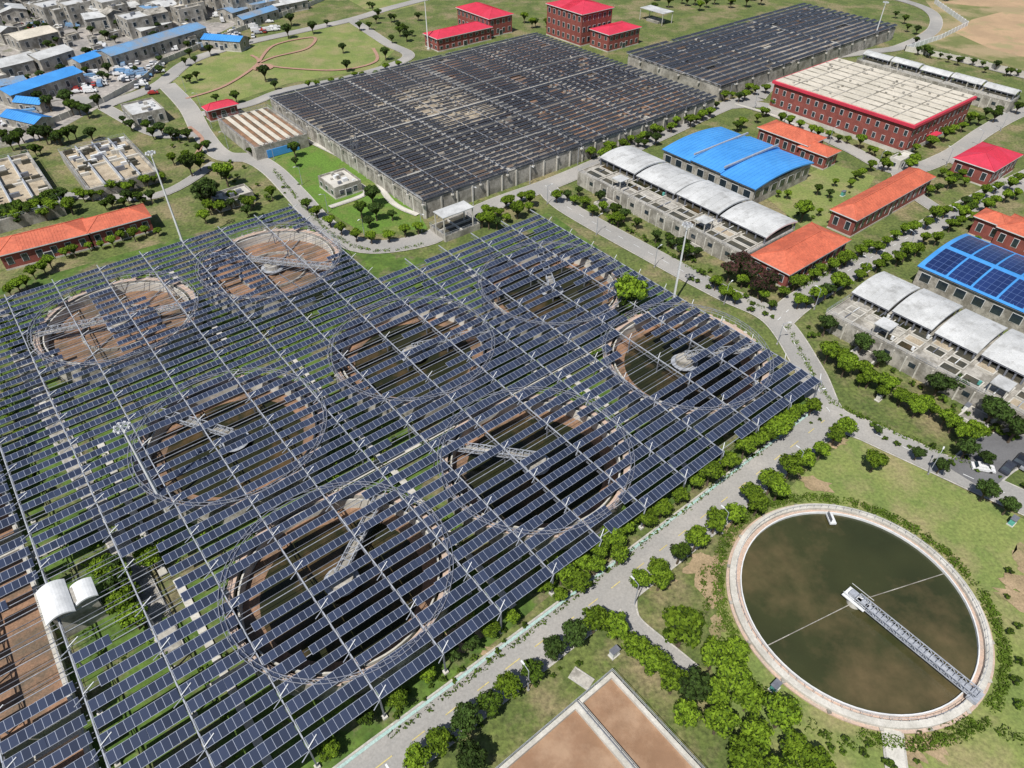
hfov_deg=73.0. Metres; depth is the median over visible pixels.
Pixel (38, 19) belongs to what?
industrial shed
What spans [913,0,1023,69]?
open field
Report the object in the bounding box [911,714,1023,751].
hedge
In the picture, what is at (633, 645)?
broadleaf tree
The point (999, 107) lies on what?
broadleaf tree
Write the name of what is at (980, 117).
broadleaf tree
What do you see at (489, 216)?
broadleaf tree
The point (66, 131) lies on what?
broadleaf tree
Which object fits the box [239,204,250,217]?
broadleaf tree
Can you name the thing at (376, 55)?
brick path
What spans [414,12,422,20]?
broadleaf tree
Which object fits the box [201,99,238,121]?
brick gatehouse
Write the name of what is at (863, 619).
open clarifier tank
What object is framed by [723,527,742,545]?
bare soil patch
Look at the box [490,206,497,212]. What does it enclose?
broadleaf tree
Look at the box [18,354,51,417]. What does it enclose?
service path
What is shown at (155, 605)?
road
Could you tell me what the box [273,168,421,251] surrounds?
hedge
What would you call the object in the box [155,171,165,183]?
broadleaf tree
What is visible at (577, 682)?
kerb
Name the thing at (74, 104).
broadleaf tree
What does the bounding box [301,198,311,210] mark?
broadleaf tree
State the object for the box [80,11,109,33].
town building
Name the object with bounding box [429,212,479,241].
inlet chamber
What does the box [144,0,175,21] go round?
town building
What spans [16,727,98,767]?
aeration basin
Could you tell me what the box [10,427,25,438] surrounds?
broadleaf tree
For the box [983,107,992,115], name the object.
broadleaf tree
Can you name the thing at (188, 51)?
broadleaf tree
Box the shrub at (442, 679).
[438,675,446,681]
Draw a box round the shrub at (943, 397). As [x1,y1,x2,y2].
[938,394,948,401]
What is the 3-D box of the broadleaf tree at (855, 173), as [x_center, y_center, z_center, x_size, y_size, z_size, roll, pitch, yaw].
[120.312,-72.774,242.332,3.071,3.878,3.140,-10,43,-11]
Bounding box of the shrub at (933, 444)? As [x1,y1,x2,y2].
[929,442,936,448]
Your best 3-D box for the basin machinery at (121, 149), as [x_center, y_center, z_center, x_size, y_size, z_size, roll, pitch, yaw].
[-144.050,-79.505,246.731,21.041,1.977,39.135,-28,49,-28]
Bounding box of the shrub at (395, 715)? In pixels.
[392,711,398,719]
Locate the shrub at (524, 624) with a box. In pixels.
[522,621,527,628]
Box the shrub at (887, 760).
[881,758,891,766]
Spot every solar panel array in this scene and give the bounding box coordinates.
[0,204,821,767]
[0,459,101,767]
[267,32,716,205]
[627,3,896,90]
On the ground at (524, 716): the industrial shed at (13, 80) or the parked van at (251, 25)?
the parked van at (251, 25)
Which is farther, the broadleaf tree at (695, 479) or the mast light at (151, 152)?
the mast light at (151, 152)
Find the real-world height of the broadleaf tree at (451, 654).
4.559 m
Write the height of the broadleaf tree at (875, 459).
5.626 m
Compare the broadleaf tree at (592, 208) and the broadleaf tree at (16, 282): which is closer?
the broadleaf tree at (16, 282)
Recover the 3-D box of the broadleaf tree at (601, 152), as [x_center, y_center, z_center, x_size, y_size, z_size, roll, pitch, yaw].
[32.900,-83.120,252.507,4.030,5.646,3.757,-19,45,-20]
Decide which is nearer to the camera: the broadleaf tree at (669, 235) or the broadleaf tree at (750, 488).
the broadleaf tree at (750, 488)
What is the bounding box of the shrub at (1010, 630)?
[1007,627,1014,634]
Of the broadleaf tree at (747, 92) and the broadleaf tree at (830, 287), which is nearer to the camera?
the broadleaf tree at (830, 287)
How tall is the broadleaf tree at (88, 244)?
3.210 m
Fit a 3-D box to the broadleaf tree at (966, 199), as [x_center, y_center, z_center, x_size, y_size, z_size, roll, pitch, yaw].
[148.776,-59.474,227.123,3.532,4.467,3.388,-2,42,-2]
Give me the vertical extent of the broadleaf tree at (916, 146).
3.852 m
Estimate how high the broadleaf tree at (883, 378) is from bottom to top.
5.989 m
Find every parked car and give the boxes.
[72,89,82,92]
[112,71,122,75]
[138,81,148,85]
[147,90,158,94]
[970,461,995,473]
[999,460,1016,475]
[1012,452,1023,467]
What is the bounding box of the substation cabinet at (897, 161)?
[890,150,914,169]
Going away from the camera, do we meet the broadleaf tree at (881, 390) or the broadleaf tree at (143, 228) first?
the broadleaf tree at (881, 390)
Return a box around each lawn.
[173,23,394,103]
[272,145,427,233]
[350,0,427,12]
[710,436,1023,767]
[767,165,874,226]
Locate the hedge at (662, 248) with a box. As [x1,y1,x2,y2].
[574,194,764,308]
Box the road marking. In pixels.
[337,185,1003,767]
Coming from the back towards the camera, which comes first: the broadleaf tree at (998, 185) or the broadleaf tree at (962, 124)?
the broadleaf tree at (962, 124)
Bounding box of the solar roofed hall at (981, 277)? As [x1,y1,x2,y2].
[912,234,1023,333]
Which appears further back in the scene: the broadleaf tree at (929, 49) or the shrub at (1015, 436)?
the broadleaf tree at (929, 49)
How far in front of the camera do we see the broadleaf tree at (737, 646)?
110.93 m
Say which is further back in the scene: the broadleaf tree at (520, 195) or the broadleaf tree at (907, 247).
the broadleaf tree at (520, 195)
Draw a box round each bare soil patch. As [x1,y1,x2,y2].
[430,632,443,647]
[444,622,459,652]
[450,612,483,652]
[481,645,494,654]
[649,579,677,591]
[682,553,727,580]
[694,573,727,608]
[709,615,725,637]
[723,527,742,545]
[726,521,738,532]
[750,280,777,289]
[797,475,834,492]
[827,436,849,448]
[904,735,927,767]
[918,732,948,764]
[992,586,1023,612]
[998,573,1023,594]
[1012,542,1023,565]
[1017,563,1023,572]
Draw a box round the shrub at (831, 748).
[826,742,835,753]
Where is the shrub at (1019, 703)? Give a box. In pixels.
[1014,698,1023,709]
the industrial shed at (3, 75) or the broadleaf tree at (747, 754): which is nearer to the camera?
the broadleaf tree at (747, 754)
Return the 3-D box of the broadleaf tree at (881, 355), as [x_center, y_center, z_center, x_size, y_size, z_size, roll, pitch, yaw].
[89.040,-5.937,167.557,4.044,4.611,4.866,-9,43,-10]
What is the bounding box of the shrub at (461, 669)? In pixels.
[457,666,464,671]
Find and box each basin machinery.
[0,155,48,207]
[63,136,140,184]
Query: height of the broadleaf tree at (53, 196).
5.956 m
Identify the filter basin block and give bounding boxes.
[577,146,797,262]
[820,271,1023,435]
[856,50,1021,113]
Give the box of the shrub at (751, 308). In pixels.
[746,306,755,311]
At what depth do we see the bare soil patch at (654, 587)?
123.94 m
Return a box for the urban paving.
[0,0,234,147]
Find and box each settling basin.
[0,149,66,233]
[58,133,159,200]
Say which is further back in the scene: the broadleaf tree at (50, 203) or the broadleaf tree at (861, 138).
the broadleaf tree at (861, 138)
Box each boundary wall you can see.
[0,0,323,139]
[904,0,968,50]
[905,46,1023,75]
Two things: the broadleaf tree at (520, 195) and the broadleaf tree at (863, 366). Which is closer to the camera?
the broadleaf tree at (863, 366)
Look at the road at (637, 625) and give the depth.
117.31 m
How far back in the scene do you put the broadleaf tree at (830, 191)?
231.79 m
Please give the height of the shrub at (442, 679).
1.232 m
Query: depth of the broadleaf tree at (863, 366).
162.36 m
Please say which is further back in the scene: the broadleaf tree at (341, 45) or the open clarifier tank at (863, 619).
the broadleaf tree at (341, 45)
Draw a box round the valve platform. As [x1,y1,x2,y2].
[826,511,836,524]
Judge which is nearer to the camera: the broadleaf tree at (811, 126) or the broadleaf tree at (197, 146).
the broadleaf tree at (197, 146)
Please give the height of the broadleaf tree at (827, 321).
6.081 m
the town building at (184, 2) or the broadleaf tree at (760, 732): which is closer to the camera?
the broadleaf tree at (760, 732)
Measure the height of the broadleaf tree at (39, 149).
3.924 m
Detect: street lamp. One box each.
[520,660,529,691]
[630,575,638,604]
[720,505,728,534]
[927,446,944,474]
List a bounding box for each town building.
[0,0,4,19]
[2,0,15,2]
[30,0,61,26]
[49,8,67,26]
[56,0,91,26]
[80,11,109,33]
[85,6,97,11]
[90,0,128,11]
[98,7,122,28]
[107,2,127,12]
[114,10,153,39]
[129,0,154,3]
[136,2,160,10]
[140,6,169,22]
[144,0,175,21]
[169,2,205,23]
[170,0,207,18]
[178,0,207,14]
[204,0,221,12]
[221,0,252,7]
[246,0,278,11]
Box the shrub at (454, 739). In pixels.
[449,734,457,741]
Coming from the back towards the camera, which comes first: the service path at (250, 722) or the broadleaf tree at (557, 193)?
the broadleaf tree at (557, 193)
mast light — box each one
[113,421,165,512]
[145,150,183,245]
[424,0,429,49]
[672,221,692,298]
[876,1,888,32]
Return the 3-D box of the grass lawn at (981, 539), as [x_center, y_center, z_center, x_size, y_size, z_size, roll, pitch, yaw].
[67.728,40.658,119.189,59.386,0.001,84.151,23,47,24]
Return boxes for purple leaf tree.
[720,261,739,282]
[727,250,754,274]
[741,261,763,286]
[749,276,771,298]
[759,268,782,288]
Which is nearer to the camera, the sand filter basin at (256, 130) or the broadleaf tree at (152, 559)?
the broadleaf tree at (152, 559)
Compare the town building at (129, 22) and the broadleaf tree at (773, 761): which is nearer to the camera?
the broadleaf tree at (773, 761)
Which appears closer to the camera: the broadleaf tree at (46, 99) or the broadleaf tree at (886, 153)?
the broadleaf tree at (886, 153)
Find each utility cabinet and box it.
[607,644,620,660]
[767,678,782,693]
[840,190,845,196]
[874,393,883,402]
[961,402,972,410]
[1006,514,1019,527]
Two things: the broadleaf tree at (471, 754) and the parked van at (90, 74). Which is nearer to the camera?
the broadleaf tree at (471, 754)
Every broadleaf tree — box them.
[0,129,7,143]
[0,206,8,218]
[0,209,11,218]
[0,297,13,307]
[0,325,17,331]
[0,332,19,344]
[0,405,8,414]
[1,135,13,150]
[1,285,13,295]
[5,277,23,292]
[7,131,23,149]
[7,199,21,206]
[7,342,29,359]
[8,202,31,212]
[8,209,23,217]
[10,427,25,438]
[12,127,25,142]
[12,217,21,222]
[15,275,30,289]
[23,264,36,279]
[25,198,40,205]
[25,466,39,478]
[26,124,42,140]
[26,130,35,141]
[26,143,39,156]
[31,90,41,96]
[32,21,39,25]
[33,260,47,275]
[34,70,44,75]
[34,125,50,144]
[35,206,48,220]
[37,145,43,155]
[38,94,53,111]
[39,189,57,197]
[40,197,49,204]
[40,254,55,268]
[42,40,51,47]
[43,199,58,208]
[45,125,52,142]
[48,193,60,199]
[49,130,61,145]
[51,129,64,145]
[54,64,65,68]
[55,187,67,197]
[57,89,73,99]
[57,247,68,258]
[59,126,70,143]
[60,197,75,214]
[62,99,74,115]
[65,244,78,257]
[67,125,77,139]
[70,101,82,115]
[74,189,85,202]
[77,103,91,118]
[80,47,89,52]
[80,66,88,72]
[82,127,96,141]
[83,242,91,251]
[84,190,95,201]
[86,26,94,34]
[86,553,113,577]
[89,93,100,108]
[95,189,104,197]
[96,70,104,76]
[96,241,103,249]
[98,199,107,210]
[98,567,126,594]
[99,29,107,40]
[101,62,111,72]
[101,553,126,570]
[103,73,110,82]
[103,179,116,187]
[104,196,116,209]
[104,585,134,613]
[105,235,115,247]
[106,563,131,585]
[114,230,124,241]
[114,601,143,631]
[116,197,126,207]
[119,189,131,203]
[120,181,132,189]
[120,582,140,602]
[122,119,134,131]
[126,227,138,241]
[128,179,136,191]
[130,601,147,625]
[131,192,143,202]
[132,543,154,563]
[135,544,161,569]
[138,225,149,236]
[139,197,146,205]
[140,119,150,127]
[140,174,149,187]
[143,190,154,203]
[146,126,155,139]
[150,176,157,184]
[153,122,165,134]
[153,227,161,235]
[154,64,162,75]
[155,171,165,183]
[162,126,172,140]
[165,152,175,165]
[171,129,179,139]
[176,154,196,175]
[180,128,192,142]
[180,150,189,155]
[182,41,189,46]
[184,48,191,57]
[184,74,192,83]
[189,177,219,210]
[190,56,197,63]
[191,71,199,80]
[193,143,201,150]
[193,193,204,206]
[195,151,204,158]
[195,158,204,170]
[195,209,209,223]
[200,140,211,151]
[201,198,212,214]
[203,44,213,55]
[210,94,218,100]
[212,162,233,186]
[212,200,225,216]
[225,198,234,209]
[226,190,236,196]
[229,90,239,101]
[238,194,246,204]
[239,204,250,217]
[240,196,254,211]
[256,64,269,81]
[264,185,276,200]
[270,80,278,89]
[281,23,291,38]
[284,13,293,25]
[287,141,299,156]
[291,157,298,166]
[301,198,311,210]
[307,21,316,34]
[309,205,321,217]
[317,736,340,762]
[322,215,334,227]
[333,221,345,235]
[338,43,345,53]
[341,60,350,71]
[349,228,361,241]
[353,200,366,217]
[354,706,375,725]
[355,21,361,30]
[362,215,374,227]
[364,184,380,202]
[364,230,375,243]
[367,202,384,220]
[374,8,381,18]
[380,46,389,60]
[382,63,389,67]
[382,230,395,241]
[386,685,407,710]
[387,209,396,220]
[394,26,402,36]
[398,224,410,237]
[402,30,410,41]
[402,741,431,767]
[411,222,423,234]
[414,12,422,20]
[418,665,436,683]
[425,726,452,757]
[441,645,461,662]
[450,701,483,741]
[455,738,488,767]
[461,632,479,651]
[474,212,485,227]
[475,688,503,719]
[479,620,500,638]
[481,204,490,211]
[482,211,495,229]
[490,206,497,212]
[491,216,502,229]
[492,670,522,698]
[495,208,504,216]
[500,195,510,209]
[501,212,510,222]
[504,609,520,624]
[507,194,514,208]
[510,200,524,211]
[512,206,523,219]
[517,191,523,200]
[519,658,544,684]
[520,12,528,23]
[523,190,535,201]
[525,202,533,213]
[536,578,556,593]
[543,634,566,661]
[550,189,563,202]
[550,556,576,584]
[552,587,567,601]
[561,617,587,647]
[562,568,592,592]
[563,190,571,197]
[569,195,578,204]
[572,551,589,568]
[575,186,583,195]
[579,196,590,208]
[582,604,609,633]
[585,146,596,159]
[587,204,598,216]
[587,555,606,574]
[588,539,609,559]
[594,190,605,200]
[597,148,606,155]
[598,201,608,212]
[600,526,626,551]
[603,141,614,147]
[606,214,613,223]
[606,610,629,640]
[608,202,621,211]
[610,544,629,564]
[613,213,625,227]
[614,274,648,315]
[617,296,637,316]
[618,138,628,145]
[618,208,630,222]
[621,519,634,535]
[621,631,650,660]
[627,135,634,143]
[628,568,650,589]
[632,217,642,229]
[633,506,658,527]
[634,138,641,143]
[639,131,645,138]
[639,643,672,676]
[641,139,649,144]
[645,131,652,142]
[647,556,669,571]
[647,564,674,590]
[649,123,661,132]
[651,132,661,145]
[651,230,661,242]
[652,497,674,518]
[658,663,688,694]
[662,604,705,648]
[665,232,674,246]
[667,122,677,130]
[668,239,675,249]
[669,541,691,564]
[670,485,689,504]
[672,116,681,127]
[672,698,702,728]
[675,236,691,253]
[676,243,696,260]
[677,665,712,703]
[683,524,711,551]
[686,114,695,126]
[687,473,704,490]
[695,247,703,258]
[696,0,704,10]
[696,111,704,118]
[697,460,725,486]
[699,109,708,119]
[700,635,733,670]
[700,702,741,739]
[703,676,731,706]
[704,505,726,533]
[706,107,715,117]
[710,275,723,290]
[716,654,757,694]
[717,451,742,471]
[718,285,735,300]
[720,90,730,101]
[724,502,747,524]
[725,635,751,662]
[726,734,768,767]
[731,292,742,304]
[731,683,764,719]
[732,120,742,131]
[734,437,757,458]
[735,91,744,101]
[736,273,749,288]
[739,116,748,128]
[739,481,765,505]
[740,715,774,754]
[741,89,750,100]
[745,83,753,89]
[747,495,769,515]
[748,431,769,447]
[752,85,759,94]
[754,113,761,122]
[757,467,786,494]
[758,290,769,302]
[758,425,778,441]
[760,106,767,114]
[761,84,770,93]
[762,691,802,734]
[763,415,791,439]
[763,753,800,767]
[767,300,777,310]
[767,480,791,500]
[778,112,786,120]
[778,286,789,298]
[778,412,797,427]
[778,453,805,481]
[780,728,812,763]
[784,189,791,199]
[784,404,803,418]
[785,115,795,123]
[789,274,803,291]
[793,199,814,222]
[793,292,808,308]
[794,447,815,467]
[795,119,805,127]
[795,403,808,421]
[796,745,836,767]
[800,274,809,281]
[805,295,814,308]
[805,397,822,415]
[807,268,821,280]
[808,124,816,131]
[808,285,827,304]
[813,440,831,460]
[814,126,823,134]
[814,184,823,195]
[814,263,827,276]
[817,314,838,336]
[819,340,840,364]
[820,283,836,300]
[825,130,834,139]
[825,424,846,445]
[826,189,834,198]
[827,257,840,273]
[830,271,850,295]
[832,178,839,185]
[835,135,842,142]
[835,252,851,269]
[836,416,858,433]
[837,347,852,367]
[837,352,860,374]
[837,358,855,377]
[839,249,857,266]
[844,135,851,143]
[847,179,855,188]
[851,170,861,178]
[853,332,874,352]
[854,244,868,256]
[854,269,866,281]
[855,360,873,373]
[856,134,867,148]
[856,374,868,387]
[857,168,867,177]
[860,263,872,277]
[862,239,873,252]
[862,369,879,388]
[866,448,889,472]
[867,160,877,171]
[871,350,891,367]
[872,146,878,155]
[872,258,885,273]
[872,372,896,393]
[873,241,886,254]
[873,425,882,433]
[876,385,889,394]
[880,158,890,171]
[880,252,893,267]
[881,236,893,243]
[882,151,891,157]
[884,378,900,396]
[890,229,902,241]
[891,386,908,403]
[892,250,906,266]
[894,392,909,407]
[899,241,917,261]
[900,222,910,236]
[902,14,909,23]
[904,158,918,167]
[904,392,922,410]
[908,220,921,234]
[909,152,921,160]
[910,402,927,417]
[911,446,927,460]
[912,143,921,152]
[914,25,921,34]
[914,242,925,256]
[914,394,935,413]
[920,231,932,242]
[923,217,934,229]
[924,371,958,395]
[925,47,933,56]
[926,135,931,147]
[926,185,935,196]
[928,403,940,417]
[929,136,939,148]
[929,205,944,217]
[932,231,944,246]
[932,457,950,473]
[934,183,944,193]
[937,408,956,427]
[940,168,947,177]
[941,126,954,142]
[942,205,953,218]
[945,176,957,189]
[945,218,960,232]
[946,171,953,176]
[946,414,963,432]
[950,124,959,134]
[951,173,962,187]
[951,203,960,211]
[954,421,971,442]
[955,57,963,65]
[955,205,971,215]
[955,215,967,226]
[955,437,981,458]
[956,373,970,388]
[958,122,968,132]
[958,169,967,175]
[961,195,972,204]
[962,177,969,185]
[964,419,992,438]
[966,114,975,123]
[966,202,978,214]
[968,111,978,123]
[971,193,984,200]
[975,478,1002,501]
[976,114,985,125]
[978,450,996,464]
[981,184,993,193]
[981,197,995,207]
[981,394,1016,422]
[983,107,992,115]
[990,108,1003,122]
[990,195,1002,208]
[991,181,1004,193]
[993,60,1001,69]
[995,105,1004,109]
[999,496,1021,515]
[1002,188,1014,203]
[1005,415,1023,442]
[1007,176,1018,188]
[1013,101,1023,113]
[1013,172,1023,184]
[1013,187,1022,200]
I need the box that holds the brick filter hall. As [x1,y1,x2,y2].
[768,58,976,152]
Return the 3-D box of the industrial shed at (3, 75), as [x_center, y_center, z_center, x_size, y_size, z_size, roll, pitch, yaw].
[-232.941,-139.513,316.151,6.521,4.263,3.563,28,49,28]
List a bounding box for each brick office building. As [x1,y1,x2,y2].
[423,21,492,51]
[455,2,513,36]
[545,0,614,46]
[589,21,641,51]
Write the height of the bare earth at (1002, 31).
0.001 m
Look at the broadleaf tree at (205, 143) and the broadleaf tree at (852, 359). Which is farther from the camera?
the broadleaf tree at (205, 143)
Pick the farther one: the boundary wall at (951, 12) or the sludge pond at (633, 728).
the boundary wall at (951, 12)
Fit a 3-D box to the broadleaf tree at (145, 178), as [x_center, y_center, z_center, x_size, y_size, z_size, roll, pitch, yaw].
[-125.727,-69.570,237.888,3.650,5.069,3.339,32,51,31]
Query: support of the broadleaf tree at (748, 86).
on the ground at (524, 716)
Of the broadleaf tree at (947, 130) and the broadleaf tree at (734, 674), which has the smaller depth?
the broadleaf tree at (734, 674)
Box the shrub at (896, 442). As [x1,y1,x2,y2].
[893,440,901,445]
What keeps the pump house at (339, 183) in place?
on the park lawn at (313, 163)
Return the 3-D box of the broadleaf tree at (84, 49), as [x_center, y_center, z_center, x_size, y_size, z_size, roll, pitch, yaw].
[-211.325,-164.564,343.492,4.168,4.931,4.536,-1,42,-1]
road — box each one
[0,95,115,113]
[0,308,181,662]
[59,162,214,199]
[100,107,202,137]
[106,0,425,103]
[161,83,762,252]
[201,20,413,115]
[308,139,418,214]
[329,184,365,206]
[336,412,831,767]
[541,187,1023,513]
[569,668,593,688]
[620,589,696,671]
[723,102,1023,172]
[735,103,807,130]
[751,0,941,98]
[766,170,1023,325]
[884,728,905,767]
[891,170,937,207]
[900,45,1023,77]
[943,155,1023,190]
[950,429,1023,484]
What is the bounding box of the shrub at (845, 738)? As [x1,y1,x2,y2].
[841,734,850,743]
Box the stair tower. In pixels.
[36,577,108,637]
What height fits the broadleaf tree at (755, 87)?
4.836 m
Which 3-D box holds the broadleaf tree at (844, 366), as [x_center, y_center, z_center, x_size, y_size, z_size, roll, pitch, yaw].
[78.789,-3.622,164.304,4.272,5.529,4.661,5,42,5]
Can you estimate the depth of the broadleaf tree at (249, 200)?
224.09 m
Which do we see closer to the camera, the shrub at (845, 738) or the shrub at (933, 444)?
the shrub at (845, 738)
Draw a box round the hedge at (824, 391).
[785,323,970,466]
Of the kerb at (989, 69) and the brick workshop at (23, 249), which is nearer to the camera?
the brick workshop at (23, 249)
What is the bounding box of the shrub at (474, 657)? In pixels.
[469,654,477,660]
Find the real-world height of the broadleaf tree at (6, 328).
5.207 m
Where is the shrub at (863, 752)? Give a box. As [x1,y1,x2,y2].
[859,746,869,757]
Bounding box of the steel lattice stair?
[349,134,358,152]
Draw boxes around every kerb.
[7,307,183,658]
[60,163,211,200]
[98,107,193,137]
[110,0,426,103]
[160,83,762,253]
[200,20,414,115]
[309,139,416,215]
[328,183,364,207]
[332,412,830,767]
[540,188,1023,515]
[568,666,594,690]
[619,595,697,671]
[731,102,1023,172]
[752,0,942,98]
[778,170,1022,323]
[881,731,907,767]
[946,58,1021,77]
[953,428,1018,480]
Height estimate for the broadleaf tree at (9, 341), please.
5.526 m
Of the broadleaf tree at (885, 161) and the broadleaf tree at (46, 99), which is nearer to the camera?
the broadleaf tree at (885, 161)
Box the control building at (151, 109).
[120,97,168,128]
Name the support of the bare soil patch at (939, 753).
on the grass lawn at (981, 539)
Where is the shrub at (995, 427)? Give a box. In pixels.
[989,423,999,431]
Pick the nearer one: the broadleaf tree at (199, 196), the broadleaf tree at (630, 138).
the broadleaf tree at (199, 196)
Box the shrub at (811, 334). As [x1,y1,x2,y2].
[807,331,817,338]
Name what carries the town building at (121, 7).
on the urban paving
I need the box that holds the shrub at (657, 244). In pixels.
[655,242,662,248]
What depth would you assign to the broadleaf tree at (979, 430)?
145.87 m
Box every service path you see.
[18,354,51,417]
[29,502,151,559]
[46,276,360,399]
[97,442,166,575]
[169,271,226,339]
[173,577,272,765]
[206,526,462,688]
[255,343,604,533]
[291,359,379,457]
[391,469,515,608]
[440,296,537,371]
[464,269,602,371]
[556,367,687,467]
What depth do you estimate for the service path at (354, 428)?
157.08 m
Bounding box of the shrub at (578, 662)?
[574,660,582,666]
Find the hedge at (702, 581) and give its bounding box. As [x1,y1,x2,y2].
[698,564,857,750]
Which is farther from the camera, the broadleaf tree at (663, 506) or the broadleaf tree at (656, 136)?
the broadleaf tree at (656, 136)
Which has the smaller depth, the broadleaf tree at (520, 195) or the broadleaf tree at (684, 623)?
the broadleaf tree at (684, 623)
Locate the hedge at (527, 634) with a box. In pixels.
[389,443,772,737]
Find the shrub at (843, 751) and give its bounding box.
[840,746,847,755]
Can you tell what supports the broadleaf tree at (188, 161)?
on the ground at (524, 716)
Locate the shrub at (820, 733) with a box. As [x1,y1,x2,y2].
[817,730,825,736]
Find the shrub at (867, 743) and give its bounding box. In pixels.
[864,740,872,747]
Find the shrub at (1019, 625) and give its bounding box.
[1014,621,1023,628]
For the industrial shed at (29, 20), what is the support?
on the urban paving
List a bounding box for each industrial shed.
[0,3,28,24]
[0,25,17,44]
[0,53,36,76]
[0,66,86,108]
[0,71,7,78]
[0,75,25,87]
[0,109,55,128]
[3,25,62,51]
[9,22,21,26]
[12,95,53,113]
[14,24,26,30]
[15,0,30,5]
[18,49,34,54]
[23,0,41,15]
[26,17,36,22]
[28,44,74,72]
[33,17,42,23]
[52,25,64,37]
[62,38,74,47]
[64,31,80,41]
[67,50,103,70]
[87,35,97,44]
[90,43,102,50]
[96,22,206,68]
[105,28,122,39]
[126,0,164,10]
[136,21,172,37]
[178,21,188,25]
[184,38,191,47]
[187,35,197,45]
[201,33,249,51]
[217,6,248,22]
[233,5,279,27]
[272,0,308,12]
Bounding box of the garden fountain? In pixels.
[252,64,273,69]
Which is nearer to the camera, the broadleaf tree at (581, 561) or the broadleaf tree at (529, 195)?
the broadleaf tree at (581, 561)
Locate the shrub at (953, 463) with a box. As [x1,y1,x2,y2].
[948,458,955,465]
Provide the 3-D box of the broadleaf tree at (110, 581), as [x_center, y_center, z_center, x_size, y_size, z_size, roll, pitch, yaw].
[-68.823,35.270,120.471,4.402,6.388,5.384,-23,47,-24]
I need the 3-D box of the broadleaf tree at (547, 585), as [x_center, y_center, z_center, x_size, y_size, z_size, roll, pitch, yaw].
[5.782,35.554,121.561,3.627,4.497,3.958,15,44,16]
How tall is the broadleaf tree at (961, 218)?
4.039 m
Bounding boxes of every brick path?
[186,54,258,98]
[188,126,203,153]
[257,37,316,62]
[257,48,378,70]
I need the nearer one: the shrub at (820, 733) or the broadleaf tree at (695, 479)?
the shrub at (820, 733)
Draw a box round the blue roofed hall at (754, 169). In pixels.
[662,127,813,202]
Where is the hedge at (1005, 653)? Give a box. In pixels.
[710,492,1014,752]
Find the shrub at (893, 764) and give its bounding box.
[889,760,897,767]
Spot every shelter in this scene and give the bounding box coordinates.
[433,200,473,241]
[639,5,673,25]
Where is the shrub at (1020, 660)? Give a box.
[1015,656,1023,665]
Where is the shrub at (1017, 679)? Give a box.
[1010,674,1022,685]
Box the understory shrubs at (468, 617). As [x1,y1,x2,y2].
[0,217,800,758]
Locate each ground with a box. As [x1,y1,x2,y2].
[0,0,1023,767]
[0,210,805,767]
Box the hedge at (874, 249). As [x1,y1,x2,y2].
[801,181,1007,288]
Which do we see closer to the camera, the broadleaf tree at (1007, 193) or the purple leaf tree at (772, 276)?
the purple leaf tree at (772, 276)
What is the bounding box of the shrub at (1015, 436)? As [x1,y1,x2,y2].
[1007,432,1019,440]
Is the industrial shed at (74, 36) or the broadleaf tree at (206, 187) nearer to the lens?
the broadleaf tree at (206, 187)
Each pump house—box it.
[210,184,255,212]
[318,168,362,199]
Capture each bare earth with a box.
[941,0,1023,7]
[955,12,1023,56]
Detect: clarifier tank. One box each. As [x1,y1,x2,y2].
[27,271,202,383]
[127,368,328,524]
[195,222,342,316]
[218,481,453,699]
[328,296,494,419]
[437,386,634,552]
[478,242,623,343]
[602,302,773,429]
[726,503,994,733]
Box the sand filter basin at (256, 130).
[217,104,308,160]
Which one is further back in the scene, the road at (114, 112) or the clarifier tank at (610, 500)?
the road at (114, 112)
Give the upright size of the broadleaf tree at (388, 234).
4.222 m
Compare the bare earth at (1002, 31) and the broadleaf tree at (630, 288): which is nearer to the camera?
the broadleaf tree at (630, 288)
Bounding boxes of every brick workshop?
[0,217,93,270]
[82,203,152,247]
[750,222,851,286]
[757,119,826,155]
[797,141,841,169]
[826,167,935,237]
[950,141,1023,185]
[968,207,1013,242]
[991,213,1023,255]
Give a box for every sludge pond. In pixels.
[496,699,635,767]
[577,668,704,767]
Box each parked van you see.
[21,108,35,111]
[66,23,79,27]
[82,86,96,92]
[83,72,98,76]
[85,77,94,83]
[92,77,106,81]
[96,79,103,86]
[113,68,124,72]
[136,71,151,76]
[248,23,256,27]
[250,26,259,31]
[262,26,272,30]
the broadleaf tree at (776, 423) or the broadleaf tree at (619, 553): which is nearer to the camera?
the broadleaf tree at (619, 553)
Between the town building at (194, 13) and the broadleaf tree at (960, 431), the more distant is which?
the town building at (194, 13)
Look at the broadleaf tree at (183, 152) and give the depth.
251.53 m
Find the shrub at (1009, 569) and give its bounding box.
[1005,566,1014,573]
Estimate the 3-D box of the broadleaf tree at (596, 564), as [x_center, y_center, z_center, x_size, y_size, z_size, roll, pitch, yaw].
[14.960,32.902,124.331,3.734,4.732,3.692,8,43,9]
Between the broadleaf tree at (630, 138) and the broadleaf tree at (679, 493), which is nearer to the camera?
the broadleaf tree at (679, 493)
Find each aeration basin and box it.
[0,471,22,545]
[0,544,81,764]
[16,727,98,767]
[269,32,714,218]
[627,4,895,100]
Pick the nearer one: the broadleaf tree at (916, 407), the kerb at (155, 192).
the broadleaf tree at (916, 407)
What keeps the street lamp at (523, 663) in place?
on the ground at (524, 716)
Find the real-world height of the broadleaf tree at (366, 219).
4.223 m
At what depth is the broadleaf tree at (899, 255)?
199.31 m
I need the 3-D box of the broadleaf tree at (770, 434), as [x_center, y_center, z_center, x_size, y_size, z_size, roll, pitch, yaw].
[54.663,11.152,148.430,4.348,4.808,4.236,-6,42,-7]

